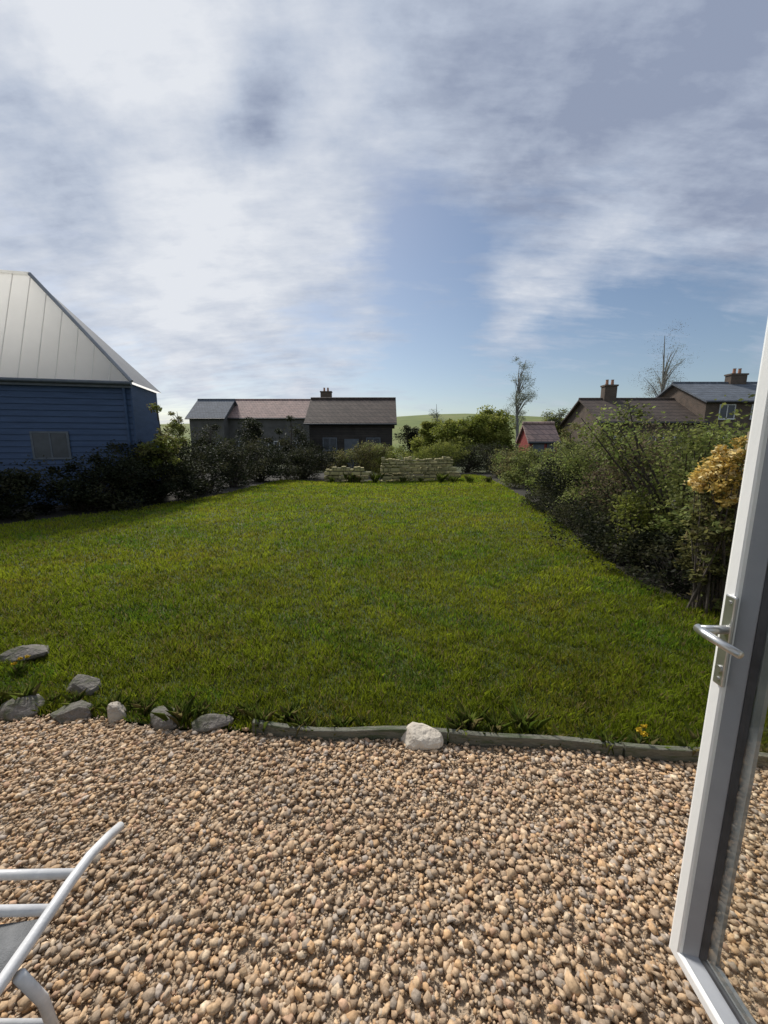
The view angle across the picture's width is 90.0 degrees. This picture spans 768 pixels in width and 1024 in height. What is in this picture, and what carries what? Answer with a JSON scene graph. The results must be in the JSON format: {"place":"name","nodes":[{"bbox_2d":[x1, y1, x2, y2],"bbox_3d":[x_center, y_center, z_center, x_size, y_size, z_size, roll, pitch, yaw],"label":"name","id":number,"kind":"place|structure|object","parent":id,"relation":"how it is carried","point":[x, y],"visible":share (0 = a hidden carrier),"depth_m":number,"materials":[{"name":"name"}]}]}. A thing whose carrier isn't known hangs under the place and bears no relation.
{"place":"outdoors","nodes":[
{"label":"outdoors","id":0,"kind":"place"},
{"bbox_2d":[185,399,237,459],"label":"slate roof house","id":1,"kind":"structure","parent":0,"point":[201,413],"depth_m":42.26,"materials":[{"name":"tile"}]},
{"bbox_2d":[227,388,331,452],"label":"pink roof house","id":2,"kind":"structure","parent":0,"point":[270,415],"depth_m":43.75,"materials":[{"name":"tile"}]},
{"bbox_2d":[304,397,396,469],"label":"dark barn","id":3,"kind":"structure","parent":0,"point":[342,423],"depth_m":26.56,"materials":[{"name":"brown tile"}]},
{"bbox_2d":[322,438,336,450],"bbox_3d":[-3.740,-4.676,26.557,1.100,0.930,0.110,0,10,0],"label":"window","id":4,"kind":"structure","parent":3,"relation":"in","point":[327,442],"depth_m":26.55,"materials":[{"name":"glass"}]},
{"bbox_2d":[344,439,358,468],"bbox_3d":[-2.240,-4.006,26.702,1.000,2.100,0.050,0,10,0],"label":"door","id":5,"kind":"structure","parent":3,"relation":"in","point":[348,443],"depth_m":26.58,"materials":[{"name":"glass"}]},
{"bbox_2d":[366,438,380,450],"bbox_3d":[-0.740,-4.676,26.557,1.100,0.930,0.110,0,10,0],"label":"window","id":6,"kind":"structure","parent":3,"relation":"in","point":[378,440],"depth_m":26.52,"materials":[{"name":"glass"}]},
{"bbox_2d":[160,414,562,454],"bbox_3d":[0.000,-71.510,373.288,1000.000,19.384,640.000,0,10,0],"label":"hills","id":7,"kind":"structure","parent":0,"point":[413,421],"depth_m":152.52,"materials":[{"name":"green plant"}]},
{"bbox_2d":[0,473,729,605],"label":"border soil","id":8,"kind":"structure","parent":0,"point":[518,490],"depth_m":9.95,"materials":[{"name":"soil"}]},
{"bbox_2d":[0,462,45,520],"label":"border shrub","id":9,"kind":"object","parent":8,"relation":"on","point":[9,480],"visible":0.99,"depth_m":8.46,"materials":[{"name":"green plant"}]},
{"bbox_2d":[1,453,159,515],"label":"border shrub","id":10,"kind":"object","parent":8,"relation":"on","point":[81,494],"visible":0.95,"depth_m":9.50,"materials":[{"name":"green plant"}]},
{"bbox_2d":[83,439,210,505],"bbox_3d":[-6.561,-1.142,10.957,2.914,1.852,2.419,0,10,-3],"label":"border shrub","id":11,"kind":"object","parent":8,"relation":"on","point":[157,490],"visible":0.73,"depth_m":10.78,"materials":[{"name":"green plant"}]},
{"bbox_2d":[129,403,182,500],"bbox_3d":[-6.466,-1.714,11.141,1.444,2.829,1.414,0,10,0],"label":"young tree","id":12,"kind":"object","parent":8,"relation":"on","point":[160,440],"visible":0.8,"depth_m":10.90,"materials":[{"name":"green plant"}]},
{"bbox_2d":[146,441,251,495],"bbox_3d":[-6.278,-1.440,12.737,3.286,1.844,3.315,-2,10,-11],"label":"border shrub","id":13,"kind":"object","parent":8,"relation":"on","point":[220,480],"visible":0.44,"depth_m":12.63,"materials":[{"name":"green plant"}]},
{"bbox_2d":[189,433,270,487],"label":"border shrub","id":14,"kind":"object","parent":8,"relation":"on","point":[232,456],"visible":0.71,"depth_m":15.08,"materials":[{"name":"green plant"}]},
{"bbox_2d":[235,439,298,483],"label":"border shrub","id":15,"kind":"object","parent":8,"relation":"on","point":[270,454],"visible":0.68,"depth_m":17.66,"materials":[{"name":"green plant"}]},
{"bbox_2d":[269,444,343,480],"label":"border shrub","id":16,"kind":"object","parent":8,"relation":"on","point":[310,469],"visible":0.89,"depth_m":18.92,"materials":[{"name":"green plant"}]},
{"bbox_2d":[321,440,392,476],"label":"border shrub","id":17,"kind":"object","parent":8,"relation":"on","point":[367,453],"visible":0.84,"depth_m":20.26,"materials":[{"name":"green plant"}]},
{"bbox_2d":[366,443,417,476],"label":"border shrub","id":18,"kind":"object","parent":8,"relation":"on","point":[395,452],"visible":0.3,"depth_m":21.49,"materials":[{"name":"green plant"}]},
{"bbox_2d":[410,437,476,471],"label":"border shrub","id":19,"kind":"object","parent":8,"relation":"on","point":[434,455],"visible":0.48,"depth_m":23.14,"materials":[{"name":"green plant"}]},
{"bbox_2d":[448,442,498,473],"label":"border shrub","id":20,"kind":"object","parent":8,"relation":"on","point":[471,465],"visible":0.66,"depth_m":23.67,"materials":[{"name":"green plant"}]},
{"bbox_2d":[470,440,529,475],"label":"border shrub","id":21,"kind":"object","parent":8,"relation":"on","point":[491,455],"visible":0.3,"depth_m":21.18,"materials":[{"name":"green plant"}]},
{"bbox_2d":[489,443,537,480],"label":"border shrub","id":22,"kind":"object","parent":8,"relation":"on","point":[504,463],"visible":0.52,"depth_m":17.70,"materials":[{"name":"green plant"}]},
{"bbox_2d":[494,438,577,487],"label":"border shrub","id":23,"kind":"object","parent":8,"relation":"on","point":[508,478],"visible":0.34,"depth_m":14.95,"materials":[{"name":"green plant"}]},
{"bbox_2d":[510,447,578,495],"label":"border shrub","id":24,"kind":"object","parent":8,"relation":"on","point":[534,457],"visible":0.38,"depth_m":12.66,"materials":[{"name":"green plant"}]},
{"bbox_2d":[520,482,578,512],"bbox_3d":[4.383,-0.342,9.476,1.830,0.734,2.515,-5,11,-26],"label":"evergreen mound","id":25,"kind":"object","parent":8,"relation":"on","point":[529,499],"visible":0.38,"depth_m":9.57,"materials":[{"name":"green plant"}]},
{"bbox_2d":[531,450,630,500],"bbox_3d":[5.328,-0.876,10.243,2.648,1.563,2.735,7,12,36],"label":"border shrub","id":26,"kind":"object","parent":8,"relation":"on","point":[545,475],"visible":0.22,"depth_m":10.05,"materials":[{"name":"green plant"}]},
{"bbox_2d":[537,484,629,536],"bbox_3d":[3.912,-0.038,7.316,1.741,0.866,2.430,-3,10,-16],"label":"evergreen mound","id":27,"kind":"object","parent":8,"relation":"on","point":[567,507],"visible":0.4,"depth_m":7.28,"materials":[{"name":"green plant"}]},
{"bbox_2d":[539,501,678,569],"bbox_3d":[3.352,0.311,5.688,1.706,0.726,2.223,-3,10,-15],"label":"evergreen mound","id":28,"kind":"object","parent":8,"relation":"on","point":[595,524],"visible":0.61,"depth_m":5.54,"materials":[{"name":"green plant"}]},
{"bbox_2d":[547,427,672,520],"bbox_3d":[4.772,-0.807,8.258,2.766,2.067,2.716,-5,11,-28],"label":"border shrub","id":29,"kind":"object","parent":8,"relation":"on","point":[569,467],"visible":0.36,"depth_m":8.40,"materials":[{"name":"green plant"}]},
{"bbox_2d":[606,488,665,566],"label":"green bush","id":30,"kind":"object","parent":8,"relation":"on","point":[629,507],"visible":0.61,"depth_m":5.18,"materials":[{"name":"green plant"}]},
{"bbox_2d":[570,416,733,533],"bbox_3d":[4.417,-0.521,6.345,2.403,2.142,2.579,-1,10,-4],"label":"border shrub","id":31,"kind":"object","parent":8,"relation":"on","point":[620,476],"visible":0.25,"depth_m":6.47,"materials":[{"name":"green plant"}]},
{"bbox_2d":[585,522,732,596],"bbox_3d":[3.442,0.507,4.150,1.414,0.849,2.342,-4,10,-22],"label":"evergreen mound","id":32,"kind":"object","parent":8,"relation":"on","point":[674,577],"visible":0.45,"depth_m":4.41,"materials":[{"name":"green plant"}]},
{"bbox_2d":[569,394,755,568],"bbox_3d":[3.977,-0.376,5.128,2.426,2.264,2.819,-3,10,-16],"label":"border shrub","id":33,"kind":"object","parent":8,"relation":"on","point":[704,448],"visible":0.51,"depth_m":5.07,"materials":[{"name":"green plant"}]},
{"bbox_2d":[668,462,743,562],"bbox_3d":[4.309,-0.014,3.704,2.428,2.034,2.120,-1,10,-4],"label":"border shrub","id":34,"kind":"object","parent":8,"relation":"on","point":[697,495],"depth_m":4.05,"materials":[{"name":"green plant"}]},
{"bbox_2d":[671,435,747,614],"bbox_3d":[3.220,0.135,3.704,0.696,1.711,0.735,0,10,0],"label":"golden shrub","id":35,"kind":"object","parent":8,"relation":"on","point":[719,509],"visible":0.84,"depth_m":3.64,"materials":[{"name":"green plant"}]},
{"bbox_2d":[0,713,767,1023],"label":"gravel patio","id":36,"kind":"structure","parent":0,"point":[754,977],"depth_m":1.41,"materials":[{"name":"gravel"}]},
{"bbox_2d":[0,822,123,1023],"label":"garden lounger","id":37,"kind":"object","parent":36,"relation":"on","point":[18,941],"visible":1,"depth_m":1.01,"materials":[{"name":"grey"}]},
{"bbox_2d":[0,478,767,751],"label":"lawn","id":38,"kind":"structure","parent":0,"point":[391,638],"depth_m":3.72,"materials":[{"name":"plant"}]},
{"bbox_2d":[0,683,11,704],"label":"weed tuft","id":39,"kind":"object","parent":38,"relation":"on","point":[5,690],"visible":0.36,"depth_m":2.38,"materials":[{"name":"green plant"}]},
{"bbox_2d":[5,654,30,676],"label":"dandelion","id":40,"kind":"object","parent":38,"relation":"on","point":[20,667],"visible":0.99,"depth_m":2.73,"materials":[{"name":"green plant"}]},
{"bbox_2d":[0,672,41,699],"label":"weed tuft","id":41,"kind":"object","parent":38,"relation":"on","point":[32,690],"visible":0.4,"depth_m":2.38,"materials":[{"name":"green plant"}]},
{"bbox_2d":[0,694,44,721],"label":"edging stone","id":42,"kind":"object","parent":38,"relation":"on","point":[18,708],"visible":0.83,"depth_m":2.31,"materials":[{"name":"stone"}]},
{"bbox_2d":[0,644,49,664],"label":"edging stone","id":43,"kind":"object","parent":38,"relation":"on","point":[35,651],"visible":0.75,"depth_m":2.88,"materials":[{"name":"stone"}]},
{"bbox_2d":[44,690,63,703],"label":"weed tuft","id":44,"kind":"object","parent":38,"relation":"on","point":[53,697],"visible":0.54,"depth_m":2.42,"materials":[{"name":"green plant"}]},
{"bbox_2d":[50,700,92,723],"bbox_3d":[-1.881,1.208,2.317,0.255,0.104,0.146,0,10,-2],"label":"edging stone","id":45,"kind":"object","parent":38,"relation":"on","point":[73,711],"visible":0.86,"depth_m":2.28,"materials":[{"name":"stone"}]},
{"bbox_2d":[59,688,86,705],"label":"weed tuft","id":46,"kind":"object","parent":38,"relation":"on","point":[74,697],"visible":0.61,"depth_m":2.39,"materials":[{"name":"green plant"}]},
{"bbox_2d":[66,674,100,696],"bbox_3d":[-2.000,1.155,2.556,0.239,0.142,0.162,1,10,6],"label":"edging stone","id":47,"kind":"object","parent":38,"relation":"on","point":[79,683],"visible":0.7,"depth_m":2.52,"materials":[{"name":"stone"}]},
{"bbox_2d":[87,699,104,711],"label":"weed tuft","id":48,"kind":"object","parent":38,"relation":"on","point":[95,706],"visible":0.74,"depth_m":2.34,"materials":[{"name":"green plant"}]},
{"bbox_2d":[97,689,130,713],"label":"weed tuft","id":49,"kind":"object","parent":38,"relation":"on","point":[117,697],"visible":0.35,"depth_m":2.34,"materials":[{"name":"green plant"}]},
{"bbox_2d":[107,701,126,723],"bbox_3d":[-1.597,1.211,2.299,0.097,0.155,0.113,-8,13,-41],"label":"edging stone","id":50,"kind":"object","parent":38,"relation":"on","point":[115,710],"visible":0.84,"depth_m":2.27,"materials":[{"name":"stone"}]},
{"bbox_2d":[125,696,143,712],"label":"weed tuft","id":51,"kind":"object","parent":38,"relation":"on","point":[129,704],"visible":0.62,"depth_m":2.36,"materials":[{"name":"green plant"}]},
{"bbox_2d":[131,694,157,715],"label":"weed tuft","id":52,"kind":"object","parent":38,"relation":"on","point":[144,708],"visible":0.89,"depth_m":2.31,"materials":[{"name":"green plant"}]},
{"bbox_2d":[150,706,177,730],"bbox_3d":[-1.285,1.213,2.262,0.211,0.096,0.152,3,10,19],"label":"edging stone","id":53,"kind":"object","parent":38,"relation":"on","point":[157,723],"visible":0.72,"depth_m":2.21,"materials":[{"name":"stone"}]},
{"bbox_2d":[163,698,182,707],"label":"weed tuft","id":54,"kind":"object","parent":38,"relation":"on","point":[169,704],"visible":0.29,"depth_m":2.32,"materials":[{"name":"green plant"}]},
{"bbox_2d":[150,690,198,728],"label":"weed tuft","id":55,"kind":"object","parent":38,"relation":"on","point":[181,712],"visible":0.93,"depth_m":2.22,"materials":[{"name":"green plant"}]},
{"bbox_2d":[187,697,211,719],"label":"weed tuft","id":56,"kind":"object","parent":38,"relation":"on","point":[202,710],"visible":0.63,"depth_m":2.29,"materials":[{"name":"green plant"}]},
{"bbox_2d":[192,714,233,733],"bbox_3d":[-0.994,1.227,2.230,0.241,0.099,0.122,-1,10,-7],"label":"edging stone","id":57,"kind":"object","parent":38,"relation":"on","point":[211,721],"visible":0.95,"depth_m":2.20,"materials":[{"name":"stone"}]},
{"bbox_2d":[224,703,240,717],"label":"weed tuft","id":58,"kind":"object","parent":38,"relation":"on","point":[232,712],"visible":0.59,"depth_m":2.28,"materials":[{"name":"green plant"}]},
{"bbox_2d":[235,694,262,719],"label":"weed tuft","id":59,"kind":"object","parent":38,"relation":"on","point":[245,707],"visible":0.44,"depth_m":2.28,"materials":[{"name":"green plant"}]},
{"bbox_2d":[243,698,275,736],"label":"weed tuft","id":60,"kind":"object","parent":38,"relation":"on","point":[265,715],"visible":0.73,"depth_m":2.20,"materials":[{"name":"green plant"}]},
{"bbox_2d":[271,699,300,723],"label":"weed tuft","id":61,"kind":"object","parent":38,"relation":"on","point":[292,711],"visible":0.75,"depth_m":2.24,"materials":[{"name":"green plant"}]},
{"bbox_2d":[285,709,316,738],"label":"weed tuft","id":62,"kind":"object","parent":38,"relation":"on","point":[304,722],"visible":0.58,"depth_m":2.17,"materials":[{"name":"green plant"}]},
{"bbox_2d":[311,718,329,730],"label":"weed tuft","id":63,"kind":"object","parent":38,"relation":"on","point":[317,724],"visible":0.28,"depth_m":2.17,"materials":[{"name":"green plant"}]},
{"bbox_2d":[329,712,357,726],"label":"weed tuft","id":64,"kind":"object","parent":38,"relation":"on","point":[343,721],"visible":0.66,"depth_m":2.18,"materials":[{"name":"green plant"}]},
{"bbox_2d":[324,466,370,481],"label":"stone wall","id":65,"kind":"structure","parent":38,"relation":"on","point":[335,472],"depth_m":17.30,"materials":[{"name":"stone"}]},
{"bbox_2d":[343,472,357,482],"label":"weed tuft","id":66,"kind":"object","parent":38,"relation":"on","point":[350,478],"visible":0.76,"depth_m":17.11,"materials":[{"name":"green plant"}]},
{"bbox_2d":[351,712,372,726],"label":"weed tuft","id":67,"kind":"object","parent":38,"relation":"on","point":[359,722],"visible":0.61,"depth_m":2.20,"materials":[{"name":"green plant"}]},
{"bbox_2d":[369,472,385,482],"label":"weed tuft","id":68,"kind":"object","parent":38,"relation":"on","point":[374,477],"visible":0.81,"depth_m":17.04,"materials":[{"name":"green plant"}]},
{"bbox_2d":[380,456,460,481],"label":"stone wall","id":69,"kind":"structure","parent":38,"relation":"on","point":[429,472],"depth_m":17.75,"materials":[{"name":"stone"}]},
{"bbox_2d":[400,722,442,751],"bbox_3d":[0.205,1.249,2.107,0.239,0.147,0.145,1,10,8],"label":"edging stone","id":70,"kind":"object","parent":38,"relation":"on","point":[417,736],"visible":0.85,"depth_m":2.06,"materials":[{"name":"stone"}]},
{"bbox_2d":[435,472,449,482],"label":"weed tuft","id":71,"kind":"object","parent":38,"relation":"on","point":[441,478],"visible":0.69,"depth_m":17.07,"materials":[{"name":"green plant"}]},
{"bbox_2d":[442,710,477,734],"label":"weed tuft","id":72,"kind":"object","parent":38,"relation":"on","point":[453,724],"visible":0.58,"depth_m":2.14,"materials":[{"name":"green plant"}]},
{"bbox_2d":[454,695,491,730],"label":"weed tuft","id":73,"kind":"object","parent":38,"relation":"on","point":[474,719],"visible":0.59,"depth_m":2.17,"materials":[{"name":"green plant"}]},
{"bbox_2d":[482,721,505,733],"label":"weed tuft","id":74,"kind":"object","parent":38,"relation":"on","point":[489,726],"visible":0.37,"depth_m":2.12,"materials":[{"name":"green plant"}]},
{"bbox_2d":[480,702,516,732],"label":"weed tuft","id":75,"kind":"object","parent":38,"relation":"on","point":[499,722],"visible":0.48,"depth_m":2.14,"materials":[{"name":"green plant"}]},
{"bbox_2d":[505,699,553,733],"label":"weed tuft","id":76,"kind":"object","parent":38,"relation":"on","point":[526,720],"visible":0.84,"depth_m":2.16,"materials":[{"name":"green plant"}]},
{"bbox_2d":[532,723,552,745],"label":"weed tuft","id":77,"kind":"object","parent":38,"relation":"on","point":[536,731],"visible":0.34,"depth_m":2.11,"materials":[{"name":"green plant"}]},
{"bbox_2d":[592,726,627,753],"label":"weed tuft","id":78,"kind":"object","parent":38,"relation":"on","point":[608,737],"visible":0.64,"depth_m":2.04,"materials":[{"name":"green plant"}]},
{"bbox_2d":[625,724,670,747],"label":"dandelion","id":79,"kind":"object","parent":38,"relation":"on","point":[637,738],"visible":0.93,"depth_m":2.05,"materials":[{"name":"green plant"}]},
{"bbox_2d":[646,732,661,744],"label":"weed tuft","id":80,"kind":"object","parent":38,"relation":"on","point":[652,738],"visible":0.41,"depth_m":2.08,"materials":[{"name":"green plant"}]},
{"bbox_2d":[669,723,700,755],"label":"weed tuft","id":81,"kind":"object","parent":38,"relation":"on","point":[680,741],"visible":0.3,"depth_m":2.00,"materials":[{"name":"green plant"}]},
{"bbox_2d":[682,718,701,744],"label":"weed tuft","id":82,"kind":"object","parent":38,"relation":"on","point":[698,736],"visible":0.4,"depth_m":2.08,"materials":[{"name":"green plant"}]},
{"bbox_2d":[0,0,767,423],"label":"sky","id":83,"kind":"structure","parent":0,"point":[405,200],"materials":[{"name":"blue"}]},
{"bbox_2d":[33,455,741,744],"bbox_3d":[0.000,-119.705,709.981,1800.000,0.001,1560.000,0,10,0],"label":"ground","id":84,"kind":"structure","parent":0,"point":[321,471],"depth_m":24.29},
{"bbox_2d":[0,270,160,505],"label":"navy outbuilding","id":85,"kind":"structure","parent":84,"relation":"on","point":[71,384],"depth_m":10.37,"materials":[{"name":"painted wood"},{"name":"metal"},{"name":"glass"}]},
{"bbox_2d":[29,431,71,459],"bbox_3d":[-9.022,-1.806,10.418,0.900,0.750,0.060,-2,10,-12],"label":"window","id":86,"kind":"structure","parent":85,"relation":"in","point":[50,444],"depth_m":10.39,"materials":[{"name":"glass"}]},
{"bbox_2d":[164,411,190,467],"bbox_3d":[-15.722,-5.573,29.470,1.722,4.316,2.230,-3,10,-18],"label":"garden tree","id":87,"kind":"object","parent":84,"relation":"on","point":[176,426],"visible":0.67,"depth_m":29.17,"materials":[{"name":"green plant"}]},
{"bbox_2d":[184,423,231,465],"bbox_3d":[-11.537,-4.375,25.668,2.912,3.299,2.704,0,10,0],"label":"garden tree","id":88,"kind":"object","parent":84,"relation":"on","point":[213,427],"visible":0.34,"depth_m":25.49,"materials":[{"name":"green plant"}]},
{"bbox_2d":[234,416,275,464],"bbox_3d":[-8.684,-4.473,25.178,2.808,3.599,2.972,0,10,0],"label":"garden tree","id":89,"kind":"object","parent":84,"relation":"on","point":[253,427],"visible":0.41,"depth_m":24.55,"materials":[{"name":"green plant"}]},
{"bbox_2d":[265,415,322,467],"bbox_3d":[-5.869,-4.410,24.940,4.058,3.676,3.184,0,10,0],"label":"garden tree","id":90,"kind":"object","parent":84,"relation":"on","point":[287,443],"visible":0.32,"depth_m":25.04,"materials":[{"name":"green plant"}]},
{"bbox_2d":[392,424,420,455],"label":"hedgerow tree","id":91,"kind":"object","parent":84,"relation":"on","point":[407,436],"visible":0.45,"depth_m":44.47,"materials":[{"name":"green plant"}]},
{"bbox_2d":[408,419,443,461],"bbox_3d":[4.422,-6.987,37.773,3.437,4.309,5.047,-3,10,-18],"label":"field tree","id":92,"kind":"object","parent":84,"relation":"on","point":[425,432],"visible":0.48,"depth_m":36.53,"materials":[{"name":"green plant"}]},
{"bbox_2d":[428,404,445,441],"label":"birch tree","id":93,"kind":"object","parent":84,"relation":"on","point":[436,416],"visible":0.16,"depth_m":43.69,"materials":[{"name":"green plant"}]},
{"bbox_2d":[430,411,491,465],"bbox_3d":[6.568,-6.320,33.442,5.372,4.592,5.658,0,10,0],"label":"field tree","id":94,"kind":"object","parent":84,"relation":"on","point":[464,431],"visible":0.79,"depth_m":32.57,"materials":[{"name":"green plant"}]},
{"bbox_2d":[476,405,517,452],"bbox_3d":[10.072,-7.114,35.158,4.193,5.444,6.182,0,10,0],"label":"field tree","id":95,"kind":"object","parent":84,"relation":"on","point":[498,426],"visible":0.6,"depth_m":33.51,"materials":[{"name":"green plant"}]},
{"bbox_2d":[252,719,767,767],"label":"timber edging","id":96,"kind":"object","parent":84,"relation":"on","point":[673,754],"visible":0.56,"depth_m":2.07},
{"bbox_2d":[505,356,539,451],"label":"birch tree","id":97,"kind":"object","parent":84,"relation":"on","point":[517,399],"visible":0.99,"depth_m":40.23,"materials":[{"name":"green plant"}]},
{"bbox_2d":[516,422,560,469],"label":"red shed","id":98,"kind":"structure","parent":84,"relation":"on","point":[541,435],"depth_m":20.91,"materials":[{"name":"paint"}]},
{"bbox_2d":[531,444,543,469],"bbox_3d":[8.325,-2.847,20.813,0.600,1.800,0.050,0,10,0],"label":"door","id":99,"kind":"structure","parent":98,"relation":"in","point":[536,446],"depth_m":20.68,"materials":[{"name":"wood"}]},
{"bbox_2d":[540,408,570,452],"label":"orchard tree","id":100,"kind":"object","parent":84,"relation":"on","point":[557,420],"visible":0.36,"depth_m":35.93,"materials":[{"name":"green plant"}]},
{"bbox_2d":[557,422,582,457],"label":"hedgerow tree","id":101,"kind":"object","parent":84,"relation":"on","point":[566,434],"visible":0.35,"depth_m":29.09,"materials":[{"name":"green plant"}]},
{"bbox_2d":[631,319,698,397],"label":"ash tree","id":102,"kind":"object","parent":84,"relation":"on","point":[664,378],"visible":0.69,"depth_m":41.95,"materials":[{"name":"green plant"}]},
{"bbox_3d":[0.000,-0.432,-2.072,11.600,4.750,4.300,0,10,0],"label":"house wall","id":103,"kind":"object","parent":84,"relation":"on","visible":0},
{"bbox_2d":[669,319,767,1023],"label":"glazed door","id":104,"kind":"structure","parent":103,"relation":"attached to","point":[735,713],"depth_m":0.98,"materials":[{"name":"white plastic"}]},
{"bbox_2d":[558,380,709,465],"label":"brick house","id":105,"kind":"structure","parent":0,"point":[672,409],"depth_m":30.62,"materials":[{"name":"brown tile"}]},
{"bbox_2d":[655,368,757,467],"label":"slate brick house","id":106,"kind":"structure","parent":0,"point":[698,398],"depth_m":29.56,"materials":[{"name":"tile"}]},
{"bbox_2d":[718,404,735,419],"bbox_3d":[25.654,-7.480,28.715,1.300,1.130,0.110,0,10,0],"label":"window","id":107,"kind":"structure","parent":106,"relation":"in","point":[726,409],"depth_m":28.71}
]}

